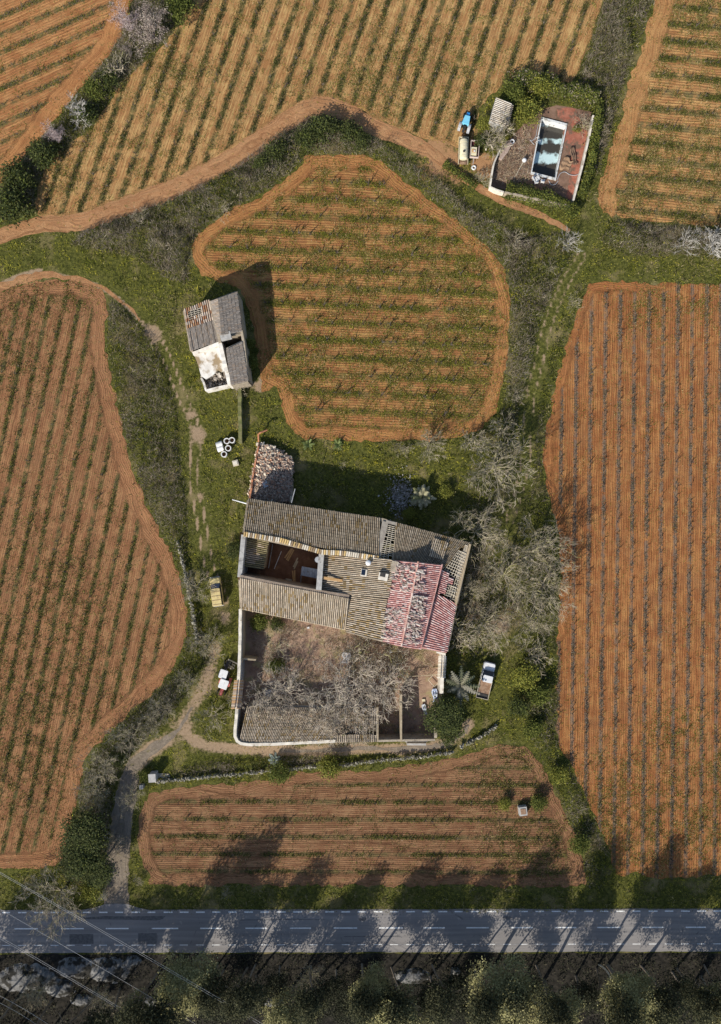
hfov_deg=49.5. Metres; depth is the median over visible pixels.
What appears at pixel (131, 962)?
rock outcrop
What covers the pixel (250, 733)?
lean to shed
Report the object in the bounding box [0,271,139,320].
dirt track
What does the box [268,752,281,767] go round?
agave
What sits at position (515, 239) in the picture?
bare tree
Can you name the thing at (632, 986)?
evergreen tree
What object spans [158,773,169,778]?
beam pile
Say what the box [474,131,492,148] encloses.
bush
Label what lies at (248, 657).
wall
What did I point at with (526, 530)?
bramble thicket
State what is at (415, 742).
stone steps
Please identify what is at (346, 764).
dry stone wall
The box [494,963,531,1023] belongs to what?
evergreen tree
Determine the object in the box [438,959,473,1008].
evergreen tree
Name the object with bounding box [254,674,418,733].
dry brush
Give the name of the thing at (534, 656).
bare tree
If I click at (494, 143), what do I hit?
bare tree
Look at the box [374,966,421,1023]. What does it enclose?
evergreen tree
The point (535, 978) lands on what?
evergreen tree
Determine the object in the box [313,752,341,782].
bush
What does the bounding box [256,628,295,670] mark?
bare tree
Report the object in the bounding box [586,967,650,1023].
evergreen tree
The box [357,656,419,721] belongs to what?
bare tree
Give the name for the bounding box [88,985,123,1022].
bare tree
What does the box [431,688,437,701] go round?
tarpaulin
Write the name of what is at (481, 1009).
evergreen tree
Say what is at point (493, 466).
bare tree
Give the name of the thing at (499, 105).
corrugated shed
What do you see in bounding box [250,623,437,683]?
dry brush
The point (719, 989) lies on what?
evergreen tree
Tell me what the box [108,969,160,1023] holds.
evergreen tree
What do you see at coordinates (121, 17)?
flowering tree
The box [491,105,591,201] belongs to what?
terrace
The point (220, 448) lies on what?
concrete ring
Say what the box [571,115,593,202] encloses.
yard wall
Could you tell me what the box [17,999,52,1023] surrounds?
evergreen tree
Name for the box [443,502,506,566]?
bare tree
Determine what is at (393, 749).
farm lane
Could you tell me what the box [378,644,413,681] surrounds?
bare tree
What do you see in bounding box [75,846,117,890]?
evergreen tree
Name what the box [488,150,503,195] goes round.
yard wall
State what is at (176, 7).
bush
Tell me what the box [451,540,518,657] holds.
dry brush
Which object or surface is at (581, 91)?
hedge
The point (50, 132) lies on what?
flowering tree
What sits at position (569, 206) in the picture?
hedge
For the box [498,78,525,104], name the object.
bush
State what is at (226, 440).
concrete ring
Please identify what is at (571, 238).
bare tree
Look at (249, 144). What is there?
dirt track
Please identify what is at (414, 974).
rock outcrop
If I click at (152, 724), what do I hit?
bare tree
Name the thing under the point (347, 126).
bush
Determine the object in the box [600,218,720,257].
bramble thicket
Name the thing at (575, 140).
terrace tiles
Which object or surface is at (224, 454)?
concrete ring
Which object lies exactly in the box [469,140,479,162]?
crate trailer
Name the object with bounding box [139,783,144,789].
concrete post
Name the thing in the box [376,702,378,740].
partition wall
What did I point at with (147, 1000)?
rock outcrop
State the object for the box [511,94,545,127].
bush
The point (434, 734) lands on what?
yard wall
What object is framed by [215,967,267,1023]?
evergreen tree
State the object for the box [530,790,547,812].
bush
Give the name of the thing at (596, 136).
hedge
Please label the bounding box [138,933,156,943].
asphalt patch
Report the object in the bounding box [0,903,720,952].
road
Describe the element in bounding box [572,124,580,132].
bush
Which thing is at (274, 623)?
bush
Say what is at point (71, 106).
bare tree
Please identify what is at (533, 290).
bramble thicket
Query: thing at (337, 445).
agave
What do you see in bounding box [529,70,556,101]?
bush
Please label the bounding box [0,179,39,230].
bush
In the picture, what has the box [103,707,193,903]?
farm lane
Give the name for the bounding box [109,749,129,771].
bush
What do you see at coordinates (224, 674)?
tractor
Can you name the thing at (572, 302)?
bare tree
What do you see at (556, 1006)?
evergreen tree
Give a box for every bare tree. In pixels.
[9,862,87,941]
[14,974,50,1013]
[65,90,91,130]
[71,773,109,812]
[74,746,120,786]
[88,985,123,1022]
[100,824,125,854]
[101,50,129,82]
[103,720,149,762]
[114,779,144,813]
[126,206,149,228]
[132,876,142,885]
[136,710,160,738]
[142,697,176,724]
[170,667,205,697]
[178,569,215,604]
[185,624,227,665]
[190,705,232,740]
[209,201,232,222]
[228,678,287,720]
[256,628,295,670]
[256,662,305,713]
[288,688,343,736]
[297,964,324,990]
[304,641,381,744]
[333,675,388,737]
[341,635,392,681]
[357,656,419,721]
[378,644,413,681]
[393,442,413,457]
[415,427,445,462]
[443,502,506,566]
[449,574,489,613]
[449,612,476,651]
[458,427,494,452]
[461,434,537,511]
[464,596,513,657]
[474,540,548,609]
[475,167,492,187]
[480,126,509,157]
[485,110,517,140]
[489,410,523,446]
[489,513,583,578]
[500,229,530,253]
[504,594,555,657]
[505,384,523,404]
[511,552,576,625]
[515,638,555,676]
[541,261,558,273]
[557,225,582,251]
[566,290,585,312]
[572,114,593,136]
[672,224,701,255]
[698,225,720,259]
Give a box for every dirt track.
[0,96,570,243]
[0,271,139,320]
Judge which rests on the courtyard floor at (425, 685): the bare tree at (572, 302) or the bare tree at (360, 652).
the bare tree at (360, 652)
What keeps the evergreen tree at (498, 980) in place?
on the forest floor at (394, 960)
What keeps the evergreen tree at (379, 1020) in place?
on the forest floor at (394, 960)
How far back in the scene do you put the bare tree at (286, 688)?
112.39 m
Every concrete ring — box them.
[215,441,222,446]
[216,446,223,451]
[221,451,227,457]
[224,438,229,443]
[225,445,231,451]
[229,437,235,443]
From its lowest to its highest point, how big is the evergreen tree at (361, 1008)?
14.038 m
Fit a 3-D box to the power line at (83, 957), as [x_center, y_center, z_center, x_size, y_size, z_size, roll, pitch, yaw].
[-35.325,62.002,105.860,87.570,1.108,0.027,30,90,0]
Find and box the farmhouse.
[232,489,470,652]
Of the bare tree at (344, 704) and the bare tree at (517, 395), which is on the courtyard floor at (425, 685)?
the bare tree at (344, 704)
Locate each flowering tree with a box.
[40,119,64,141]
[108,1,139,32]
[115,40,132,59]
[123,1,169,60]
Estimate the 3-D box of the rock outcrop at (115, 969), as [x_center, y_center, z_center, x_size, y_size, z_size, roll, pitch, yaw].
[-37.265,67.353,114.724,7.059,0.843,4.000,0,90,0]
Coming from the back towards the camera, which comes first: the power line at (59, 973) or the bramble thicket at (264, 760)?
the bramble thicket at (264, 760)
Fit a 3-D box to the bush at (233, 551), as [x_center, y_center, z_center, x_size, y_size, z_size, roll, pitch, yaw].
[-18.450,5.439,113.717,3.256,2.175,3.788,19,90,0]
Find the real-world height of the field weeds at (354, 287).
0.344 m
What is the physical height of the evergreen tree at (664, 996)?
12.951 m
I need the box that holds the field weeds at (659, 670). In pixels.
[544,281,720,878]
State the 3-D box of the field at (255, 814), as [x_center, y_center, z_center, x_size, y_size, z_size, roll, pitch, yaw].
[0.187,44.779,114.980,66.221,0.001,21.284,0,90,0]
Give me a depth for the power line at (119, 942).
106.06 m
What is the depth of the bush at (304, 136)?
113.42 m
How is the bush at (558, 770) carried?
on the ground at (198, 428)
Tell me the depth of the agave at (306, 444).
114.58 m
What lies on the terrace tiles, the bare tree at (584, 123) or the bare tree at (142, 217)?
the bare tree at (584, 123)
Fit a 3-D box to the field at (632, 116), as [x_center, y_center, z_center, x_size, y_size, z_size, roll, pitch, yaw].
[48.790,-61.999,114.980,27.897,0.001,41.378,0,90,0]
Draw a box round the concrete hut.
[148,770,158,782]
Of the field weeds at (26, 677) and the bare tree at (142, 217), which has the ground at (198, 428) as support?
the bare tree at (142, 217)
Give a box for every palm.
[410,484,436,509]
[444,666,479,705]
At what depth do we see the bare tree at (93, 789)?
112.84 m
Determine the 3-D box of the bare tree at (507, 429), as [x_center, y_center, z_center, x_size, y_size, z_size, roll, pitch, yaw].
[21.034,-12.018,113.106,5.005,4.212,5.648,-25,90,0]
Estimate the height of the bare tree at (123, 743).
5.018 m
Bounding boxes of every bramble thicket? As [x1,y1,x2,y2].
[0,0,174,223]
[61,600,207,896]
[71,113,532,281]
[104,299,190,571]
[164,752,341,780]
[453,414,558,666]
[500,230,575,423]
[524,664,608,888]
[529,316,577,542]
[578,0,654,175]
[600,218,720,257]
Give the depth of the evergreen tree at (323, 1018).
109.81 m
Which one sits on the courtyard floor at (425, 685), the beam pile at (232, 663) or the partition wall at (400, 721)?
the partition wall at (400, 721)
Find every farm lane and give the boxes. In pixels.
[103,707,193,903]
[279,724,468,752]
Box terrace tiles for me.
[557,107,586,199]
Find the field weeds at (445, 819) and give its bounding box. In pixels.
[143,745,585,886]
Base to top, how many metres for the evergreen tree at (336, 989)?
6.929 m
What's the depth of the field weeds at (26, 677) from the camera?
114.94 m
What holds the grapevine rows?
on the ground at (198, 428)
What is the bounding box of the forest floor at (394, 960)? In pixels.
[0,952,720,1023]
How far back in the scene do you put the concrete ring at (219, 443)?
114.17 m
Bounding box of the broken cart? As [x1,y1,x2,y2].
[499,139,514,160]
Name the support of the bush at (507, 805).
on the field at (255, 814)
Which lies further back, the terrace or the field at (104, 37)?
the terrace
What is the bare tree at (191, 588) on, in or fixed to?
on the ground at (198, 428)
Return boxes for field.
[0,0,132,182]
[0,279,187,868]
[35,0,602,215]
[137,744,586,888]
[191,154,510,441]
[543,280,720,878]
[598,0,720,226]
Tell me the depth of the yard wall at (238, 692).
111.54 m
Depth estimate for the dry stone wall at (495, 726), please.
114.42 m
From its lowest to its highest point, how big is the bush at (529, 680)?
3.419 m
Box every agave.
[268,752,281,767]
[301,439,314,449]
[333,438,343,449]
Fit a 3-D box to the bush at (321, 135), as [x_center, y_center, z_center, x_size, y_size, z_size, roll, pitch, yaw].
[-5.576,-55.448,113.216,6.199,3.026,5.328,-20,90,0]
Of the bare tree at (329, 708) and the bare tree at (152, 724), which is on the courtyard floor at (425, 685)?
the bare tree at (329, 708)
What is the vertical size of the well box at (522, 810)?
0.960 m
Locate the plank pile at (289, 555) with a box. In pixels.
[284,548,293,560]
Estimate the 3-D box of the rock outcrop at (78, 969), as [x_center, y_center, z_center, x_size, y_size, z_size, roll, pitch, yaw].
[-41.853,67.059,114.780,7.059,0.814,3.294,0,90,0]
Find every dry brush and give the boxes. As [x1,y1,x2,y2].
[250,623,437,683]
[253,708,375,747]
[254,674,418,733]
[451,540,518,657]
[493,123,533,185]
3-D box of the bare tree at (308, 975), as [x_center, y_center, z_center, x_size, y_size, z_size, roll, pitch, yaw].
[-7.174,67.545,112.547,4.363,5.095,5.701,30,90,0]
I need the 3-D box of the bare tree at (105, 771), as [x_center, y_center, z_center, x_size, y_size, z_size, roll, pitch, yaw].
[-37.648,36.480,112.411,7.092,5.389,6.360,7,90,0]
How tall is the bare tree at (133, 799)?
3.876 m
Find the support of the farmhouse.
on the ground at (198, 428)
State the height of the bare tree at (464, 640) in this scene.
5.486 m
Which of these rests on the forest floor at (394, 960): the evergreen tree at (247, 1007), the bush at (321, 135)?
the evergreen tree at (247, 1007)
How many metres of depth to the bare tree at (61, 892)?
110.47 m
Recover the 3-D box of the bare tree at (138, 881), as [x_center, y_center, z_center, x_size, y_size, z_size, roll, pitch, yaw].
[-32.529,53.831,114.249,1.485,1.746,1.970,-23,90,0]
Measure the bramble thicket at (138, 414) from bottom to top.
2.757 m
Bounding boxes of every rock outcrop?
[0,963,57,992]
[45,979,75,997]
[52,957,92,978]
[70,994,92,1005]
[90,957,130,983]
[123,955,141,968]
[139,995,156,1009]
[393,968,428,983]
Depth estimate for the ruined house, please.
110.58 m
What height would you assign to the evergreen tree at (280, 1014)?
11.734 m
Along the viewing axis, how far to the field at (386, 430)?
114.98 m
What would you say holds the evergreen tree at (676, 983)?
on the forest floor at (394, 960)
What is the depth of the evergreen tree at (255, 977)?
109.34 m
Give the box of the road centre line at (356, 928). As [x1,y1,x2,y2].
[15,927,705,928]
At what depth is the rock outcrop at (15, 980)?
114.64 m
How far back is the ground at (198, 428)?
115.00 m
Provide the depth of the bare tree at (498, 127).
112.77 m
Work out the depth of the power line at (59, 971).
105.86 m
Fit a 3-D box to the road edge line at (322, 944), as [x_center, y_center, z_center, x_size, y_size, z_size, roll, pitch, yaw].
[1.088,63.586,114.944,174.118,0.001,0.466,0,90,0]
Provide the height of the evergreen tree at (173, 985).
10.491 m
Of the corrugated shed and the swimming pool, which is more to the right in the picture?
the swimming pool
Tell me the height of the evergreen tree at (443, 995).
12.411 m
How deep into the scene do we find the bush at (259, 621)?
113.53 m
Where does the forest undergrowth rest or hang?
on the forest floor at (394, 960)
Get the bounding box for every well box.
[232,460,238,466]
[517,805,527,815]
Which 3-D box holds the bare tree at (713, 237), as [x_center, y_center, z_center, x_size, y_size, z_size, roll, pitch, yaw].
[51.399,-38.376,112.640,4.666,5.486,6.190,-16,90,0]
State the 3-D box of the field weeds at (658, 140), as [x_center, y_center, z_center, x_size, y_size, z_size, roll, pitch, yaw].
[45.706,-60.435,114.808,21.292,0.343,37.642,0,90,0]
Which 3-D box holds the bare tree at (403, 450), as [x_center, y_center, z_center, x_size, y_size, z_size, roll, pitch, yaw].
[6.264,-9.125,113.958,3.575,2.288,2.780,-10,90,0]
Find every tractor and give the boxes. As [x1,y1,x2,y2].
[217,678,231,695]
[218,660,231,679]
[457,111,472,133]
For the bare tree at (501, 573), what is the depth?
110.62 m
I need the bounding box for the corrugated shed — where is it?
[488,97,513,131]
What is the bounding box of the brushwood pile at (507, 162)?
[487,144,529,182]
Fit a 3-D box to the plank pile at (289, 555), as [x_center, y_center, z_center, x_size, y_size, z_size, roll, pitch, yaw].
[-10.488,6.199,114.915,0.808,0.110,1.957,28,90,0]
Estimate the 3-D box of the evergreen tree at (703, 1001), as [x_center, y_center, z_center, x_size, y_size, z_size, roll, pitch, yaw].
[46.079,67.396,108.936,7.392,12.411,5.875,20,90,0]
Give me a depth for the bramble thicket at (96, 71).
114.40 m
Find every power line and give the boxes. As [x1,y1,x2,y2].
[0,872,260,1022]
[0,909,194,1023]
[1,874,254,1021]
[1,937,121,1008]
[1,939,111,1004]
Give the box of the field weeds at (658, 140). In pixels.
[600,0,720,225]
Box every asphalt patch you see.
[69,934,93,943]
[84,916,164,920]
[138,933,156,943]
[247,919,319,919]
[344,936,401,937]
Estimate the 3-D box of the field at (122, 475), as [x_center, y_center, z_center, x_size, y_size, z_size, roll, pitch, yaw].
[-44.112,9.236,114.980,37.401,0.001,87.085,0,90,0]
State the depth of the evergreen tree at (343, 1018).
110.66 m
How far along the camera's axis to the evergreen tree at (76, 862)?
110.36 m
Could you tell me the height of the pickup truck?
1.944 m
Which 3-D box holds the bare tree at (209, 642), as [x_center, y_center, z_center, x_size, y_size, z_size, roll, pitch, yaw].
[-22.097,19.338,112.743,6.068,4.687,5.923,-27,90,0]
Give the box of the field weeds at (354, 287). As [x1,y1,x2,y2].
[192,155,509,440]
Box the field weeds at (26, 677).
[0,280,184,867]
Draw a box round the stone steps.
[406,741,426,744]
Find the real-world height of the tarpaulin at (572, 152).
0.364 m
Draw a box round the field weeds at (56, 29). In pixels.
[0,0,114,164]
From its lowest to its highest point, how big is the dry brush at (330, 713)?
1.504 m
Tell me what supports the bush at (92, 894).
on the ground at (198, 428)
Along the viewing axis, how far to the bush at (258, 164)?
113.47 m
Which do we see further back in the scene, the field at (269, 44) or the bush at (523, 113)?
the field at (269, 44)
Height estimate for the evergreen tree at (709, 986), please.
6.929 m
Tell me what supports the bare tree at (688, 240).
on the ground at (198, 428)
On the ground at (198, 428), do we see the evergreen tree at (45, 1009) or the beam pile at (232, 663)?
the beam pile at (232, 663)
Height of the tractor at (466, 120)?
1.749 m
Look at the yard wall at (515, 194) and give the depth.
113.80 m
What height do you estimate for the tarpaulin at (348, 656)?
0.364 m
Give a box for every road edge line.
[0,944,535,945]
[2,910,720,912]
[2,943,720,945]
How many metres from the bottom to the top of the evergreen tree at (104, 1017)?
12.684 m
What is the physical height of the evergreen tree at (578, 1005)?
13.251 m
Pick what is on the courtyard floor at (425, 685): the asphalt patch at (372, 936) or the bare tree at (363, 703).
the bare tree at (363, 703)
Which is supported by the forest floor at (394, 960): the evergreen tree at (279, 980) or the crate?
the evergreen tree at (279, 980)
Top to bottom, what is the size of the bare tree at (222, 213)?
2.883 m
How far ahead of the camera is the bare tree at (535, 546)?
110.58 m
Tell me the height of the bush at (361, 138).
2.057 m
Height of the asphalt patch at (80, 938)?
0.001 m
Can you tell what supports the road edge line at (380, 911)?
on the road
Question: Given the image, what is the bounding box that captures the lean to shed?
[239,701,434,742]
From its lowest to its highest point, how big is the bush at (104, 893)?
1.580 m
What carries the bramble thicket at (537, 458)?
on the ground at (198, 428)
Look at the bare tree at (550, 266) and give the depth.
113.75 m
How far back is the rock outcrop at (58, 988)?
114.64 m
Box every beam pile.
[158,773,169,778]
[224,659,237,669]
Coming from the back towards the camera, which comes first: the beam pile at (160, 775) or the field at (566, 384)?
the field at (566, 384)
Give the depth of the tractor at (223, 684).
113.06 m
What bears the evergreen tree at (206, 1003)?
on the forest floor at (394, 960)
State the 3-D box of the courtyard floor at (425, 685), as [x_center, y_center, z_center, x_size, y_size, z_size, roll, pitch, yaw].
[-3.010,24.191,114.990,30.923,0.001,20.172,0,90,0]
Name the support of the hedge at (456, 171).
on the ground at (198, 428)
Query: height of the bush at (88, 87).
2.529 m
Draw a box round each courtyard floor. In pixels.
[238,532,318,584]
[240,611,441,733]
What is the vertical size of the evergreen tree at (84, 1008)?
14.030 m
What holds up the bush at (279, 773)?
on the bramble thicket at (264, 760)
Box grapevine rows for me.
[0,0,720,879]
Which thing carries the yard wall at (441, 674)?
on the courtyard floor at (425, 685)
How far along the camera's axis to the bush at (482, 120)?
113.78 m
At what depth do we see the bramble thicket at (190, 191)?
114.20 m
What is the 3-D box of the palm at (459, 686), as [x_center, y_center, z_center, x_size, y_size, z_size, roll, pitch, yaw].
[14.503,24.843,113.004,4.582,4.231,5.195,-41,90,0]
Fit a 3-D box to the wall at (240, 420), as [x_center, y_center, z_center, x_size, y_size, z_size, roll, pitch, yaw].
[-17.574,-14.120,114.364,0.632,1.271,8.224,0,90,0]
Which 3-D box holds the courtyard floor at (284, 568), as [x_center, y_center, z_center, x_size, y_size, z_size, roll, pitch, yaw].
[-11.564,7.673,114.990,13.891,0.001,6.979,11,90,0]
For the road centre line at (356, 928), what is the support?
on the road
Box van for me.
[209,576,223,606]
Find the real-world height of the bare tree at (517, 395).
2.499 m
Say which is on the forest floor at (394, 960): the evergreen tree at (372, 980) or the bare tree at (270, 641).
the evergreen tree at (372, 980)
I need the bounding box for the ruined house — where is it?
[183,292,252,392]
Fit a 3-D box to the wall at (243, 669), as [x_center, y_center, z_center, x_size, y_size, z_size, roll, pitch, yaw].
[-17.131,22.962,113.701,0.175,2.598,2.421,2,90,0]
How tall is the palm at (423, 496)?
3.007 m
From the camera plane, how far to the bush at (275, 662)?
113.77 m
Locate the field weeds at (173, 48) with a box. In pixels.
[38,0,603,215]
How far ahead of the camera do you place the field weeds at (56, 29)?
114.94 m
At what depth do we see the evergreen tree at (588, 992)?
110.00 m
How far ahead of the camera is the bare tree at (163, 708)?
113.11 m
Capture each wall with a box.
[155,750,453,783]
[176,541,198,642]
[231,608,334,745]
[238,388,242,443]
[241,660,244,679]
[242,610,257,660]
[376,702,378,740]
[399,690,401,740]
[433,699,438,737]
[437,653,446,693]
[459,724,497,748]
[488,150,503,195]
[503,191,565,207]
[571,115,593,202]
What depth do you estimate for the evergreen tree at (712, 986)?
107.76 m
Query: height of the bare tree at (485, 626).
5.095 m
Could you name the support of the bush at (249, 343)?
on the ground at (198, 428)
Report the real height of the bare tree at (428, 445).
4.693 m
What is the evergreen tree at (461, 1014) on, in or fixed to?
on the forest floor at (394, 960)
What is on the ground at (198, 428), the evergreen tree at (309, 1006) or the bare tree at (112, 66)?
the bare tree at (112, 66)
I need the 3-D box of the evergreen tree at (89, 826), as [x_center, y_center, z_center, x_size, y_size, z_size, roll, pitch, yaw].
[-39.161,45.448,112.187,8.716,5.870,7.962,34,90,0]
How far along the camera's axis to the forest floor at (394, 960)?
114.99 m
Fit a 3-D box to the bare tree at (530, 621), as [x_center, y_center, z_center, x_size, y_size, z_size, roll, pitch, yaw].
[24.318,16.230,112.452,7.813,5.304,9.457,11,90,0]
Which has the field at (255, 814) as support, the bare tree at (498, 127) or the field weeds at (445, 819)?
the field weeds at (445, 819)
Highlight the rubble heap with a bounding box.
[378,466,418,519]
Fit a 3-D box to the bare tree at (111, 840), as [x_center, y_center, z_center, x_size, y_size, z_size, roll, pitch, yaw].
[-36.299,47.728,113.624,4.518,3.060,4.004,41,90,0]
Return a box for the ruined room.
[247,429,294,503]
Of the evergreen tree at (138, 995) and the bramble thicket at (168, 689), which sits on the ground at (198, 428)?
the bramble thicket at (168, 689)
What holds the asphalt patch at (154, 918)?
on the road
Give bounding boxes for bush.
[0,155,38,194]
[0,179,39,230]
[22,133,62,171]
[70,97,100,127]
[77,881,105,905]
[82,73,108,104]
[93,64,121,95]
[95,889,110,901]
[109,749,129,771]
[135,767,150,782]
[159,0,199,28]
[224,539,239,561]
[243,353,258,370]
[246,336,255,351]
[246,612,271,632]
[252,153,271,179]
[260,136,290,168]
[263,658,286,675]
[267,760,291,788]
[269,615,286,631]
[286,124,316,154]
[305,109,341,149]
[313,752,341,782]
[332,115,362,148]
[351,129,372,156]
[401,506,416,519]
[436,484,455,501]
[437,717,465,748]
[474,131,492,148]
[475,113,491,133]
[496,796,510,811]
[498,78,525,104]
[504,695,533,719]
[508,659,545,697]
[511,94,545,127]
[519,717,545,739]
[522,682,552,709]
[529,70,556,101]
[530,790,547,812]
[549,764,570,787]
[565,830,591,857]
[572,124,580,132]
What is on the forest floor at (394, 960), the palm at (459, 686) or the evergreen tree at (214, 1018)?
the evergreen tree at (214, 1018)
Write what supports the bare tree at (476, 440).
on the ground at (198, 428)
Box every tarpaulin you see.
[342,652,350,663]
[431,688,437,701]
[560,156,573,171]
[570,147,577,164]
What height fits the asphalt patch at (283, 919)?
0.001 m
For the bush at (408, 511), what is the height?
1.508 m
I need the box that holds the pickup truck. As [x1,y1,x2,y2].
[476,660,495,699]
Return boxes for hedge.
[441,159,478,192]
[502,61,600,110]
[504,178,580,222]
[576,97,607,198]
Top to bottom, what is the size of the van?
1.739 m
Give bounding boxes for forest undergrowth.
[0,954,720,1023]
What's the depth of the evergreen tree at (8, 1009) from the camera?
112.60 m
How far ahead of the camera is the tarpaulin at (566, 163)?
114.75 m
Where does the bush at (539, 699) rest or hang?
on the ground at (198, 428)
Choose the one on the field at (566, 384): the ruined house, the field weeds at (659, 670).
the field weeds at (659, 670)
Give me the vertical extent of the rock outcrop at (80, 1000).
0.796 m
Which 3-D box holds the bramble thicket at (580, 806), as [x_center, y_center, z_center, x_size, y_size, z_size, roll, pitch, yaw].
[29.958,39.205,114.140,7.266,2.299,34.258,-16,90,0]
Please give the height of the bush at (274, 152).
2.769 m
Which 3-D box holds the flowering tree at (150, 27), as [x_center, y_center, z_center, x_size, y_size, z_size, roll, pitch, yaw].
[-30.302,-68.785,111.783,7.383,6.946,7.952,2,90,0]
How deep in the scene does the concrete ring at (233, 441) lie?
114.72 m
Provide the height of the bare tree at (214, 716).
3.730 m
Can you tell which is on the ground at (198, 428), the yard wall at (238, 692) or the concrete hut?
the concrete hut
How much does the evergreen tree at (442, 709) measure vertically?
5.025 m
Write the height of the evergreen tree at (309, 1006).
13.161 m
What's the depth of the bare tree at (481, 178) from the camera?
113.96 m
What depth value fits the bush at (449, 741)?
113.13 m
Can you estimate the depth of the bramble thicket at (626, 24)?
114.50 m
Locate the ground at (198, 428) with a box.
[0,0,720,954]
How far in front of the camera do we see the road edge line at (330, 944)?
114.94 m
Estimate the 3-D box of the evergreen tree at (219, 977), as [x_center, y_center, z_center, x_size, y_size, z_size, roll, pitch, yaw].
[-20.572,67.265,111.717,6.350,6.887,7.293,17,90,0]
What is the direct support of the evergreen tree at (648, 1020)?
on the forest floor at (394, 960)
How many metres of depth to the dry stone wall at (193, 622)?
114.12 m
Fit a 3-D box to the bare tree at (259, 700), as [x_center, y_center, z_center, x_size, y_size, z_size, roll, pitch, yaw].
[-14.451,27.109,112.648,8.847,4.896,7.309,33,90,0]
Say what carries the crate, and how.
on the crate trailer at (478, 150)
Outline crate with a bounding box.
[471,147,476,155]
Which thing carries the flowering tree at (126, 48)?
on the ground at (198, 428)
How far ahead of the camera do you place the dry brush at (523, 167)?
114.86 m
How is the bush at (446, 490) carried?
on the ground at (198, 428)
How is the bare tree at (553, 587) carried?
on the ground at (198, 428)
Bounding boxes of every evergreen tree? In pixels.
[0,999,16,1021]
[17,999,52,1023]
[54,840,99,883]
[56,805,111,861]
[56,1000,92,1023]
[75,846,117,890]
[78,987,128,1023]
[107,988,152,1023]
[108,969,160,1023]
[137,964,192,1023]
[150,947,225,1021]
[193,964,230,1021]
[194,995,233,1023]
[201,963,234,1018]
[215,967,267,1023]
[221,963,278,1023]
[232,971,278,1023]
[256,962,294,1002]
[259,982,319,1023]
[287,965,337,1023]
[289,981,340,1023]
[314,969,356,1009]
[329,983,355,1023]
[340,963,385,1023]
[347,958,396,1016]
[366,978,433,1023]
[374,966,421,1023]
[404,974,465,1016]
[414,693,468,739]
[419,964,463,1023]
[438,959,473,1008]
[448,991,473,1023]
[461,965,506,1023]
[462,948,536,1023]
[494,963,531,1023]
[518,966,545,997]
[524,964,577,1023]
[525,978,586,1023]
[563,971,604,1017]
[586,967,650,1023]
[597,964,660,1021]
[635,993,675,1023]
[638,964,694,1023]
[658,970,707,1010]
[675,967,720,1023]
[688,969,720,1022]
[695,975,720,1023]
[703,964,720,1023]
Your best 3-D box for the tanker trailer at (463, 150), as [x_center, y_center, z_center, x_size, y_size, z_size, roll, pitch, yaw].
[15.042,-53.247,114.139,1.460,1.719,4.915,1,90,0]
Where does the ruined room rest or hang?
on the ground at (198, 428)
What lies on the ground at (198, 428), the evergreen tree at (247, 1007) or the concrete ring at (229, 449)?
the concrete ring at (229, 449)
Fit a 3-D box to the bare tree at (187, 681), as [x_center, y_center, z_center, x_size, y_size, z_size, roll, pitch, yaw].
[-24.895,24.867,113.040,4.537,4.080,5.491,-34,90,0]
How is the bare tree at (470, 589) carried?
on the ground at (198, 428)
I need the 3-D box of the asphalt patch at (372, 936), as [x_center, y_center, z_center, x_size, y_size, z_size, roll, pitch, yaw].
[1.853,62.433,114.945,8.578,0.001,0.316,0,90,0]
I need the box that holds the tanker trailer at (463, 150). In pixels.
[458,135,468,164]
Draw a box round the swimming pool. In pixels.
[531,117,566,180]
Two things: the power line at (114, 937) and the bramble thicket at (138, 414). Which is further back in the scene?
the bramble thicket at (138, 414)
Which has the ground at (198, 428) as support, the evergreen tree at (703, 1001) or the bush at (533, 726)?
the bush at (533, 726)
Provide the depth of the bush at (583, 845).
113.33 m
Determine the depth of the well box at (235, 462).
114.50 m
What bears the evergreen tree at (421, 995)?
on the forest floor at (394, 960)
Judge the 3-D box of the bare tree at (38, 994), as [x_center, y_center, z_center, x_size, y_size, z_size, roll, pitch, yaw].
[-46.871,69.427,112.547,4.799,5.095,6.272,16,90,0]
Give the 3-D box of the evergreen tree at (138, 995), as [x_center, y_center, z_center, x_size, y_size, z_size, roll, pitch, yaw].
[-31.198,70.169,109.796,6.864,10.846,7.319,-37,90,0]
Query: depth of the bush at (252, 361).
113.08 m
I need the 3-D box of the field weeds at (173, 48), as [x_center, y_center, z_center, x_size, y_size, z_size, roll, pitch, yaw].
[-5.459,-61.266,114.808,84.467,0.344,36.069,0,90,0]

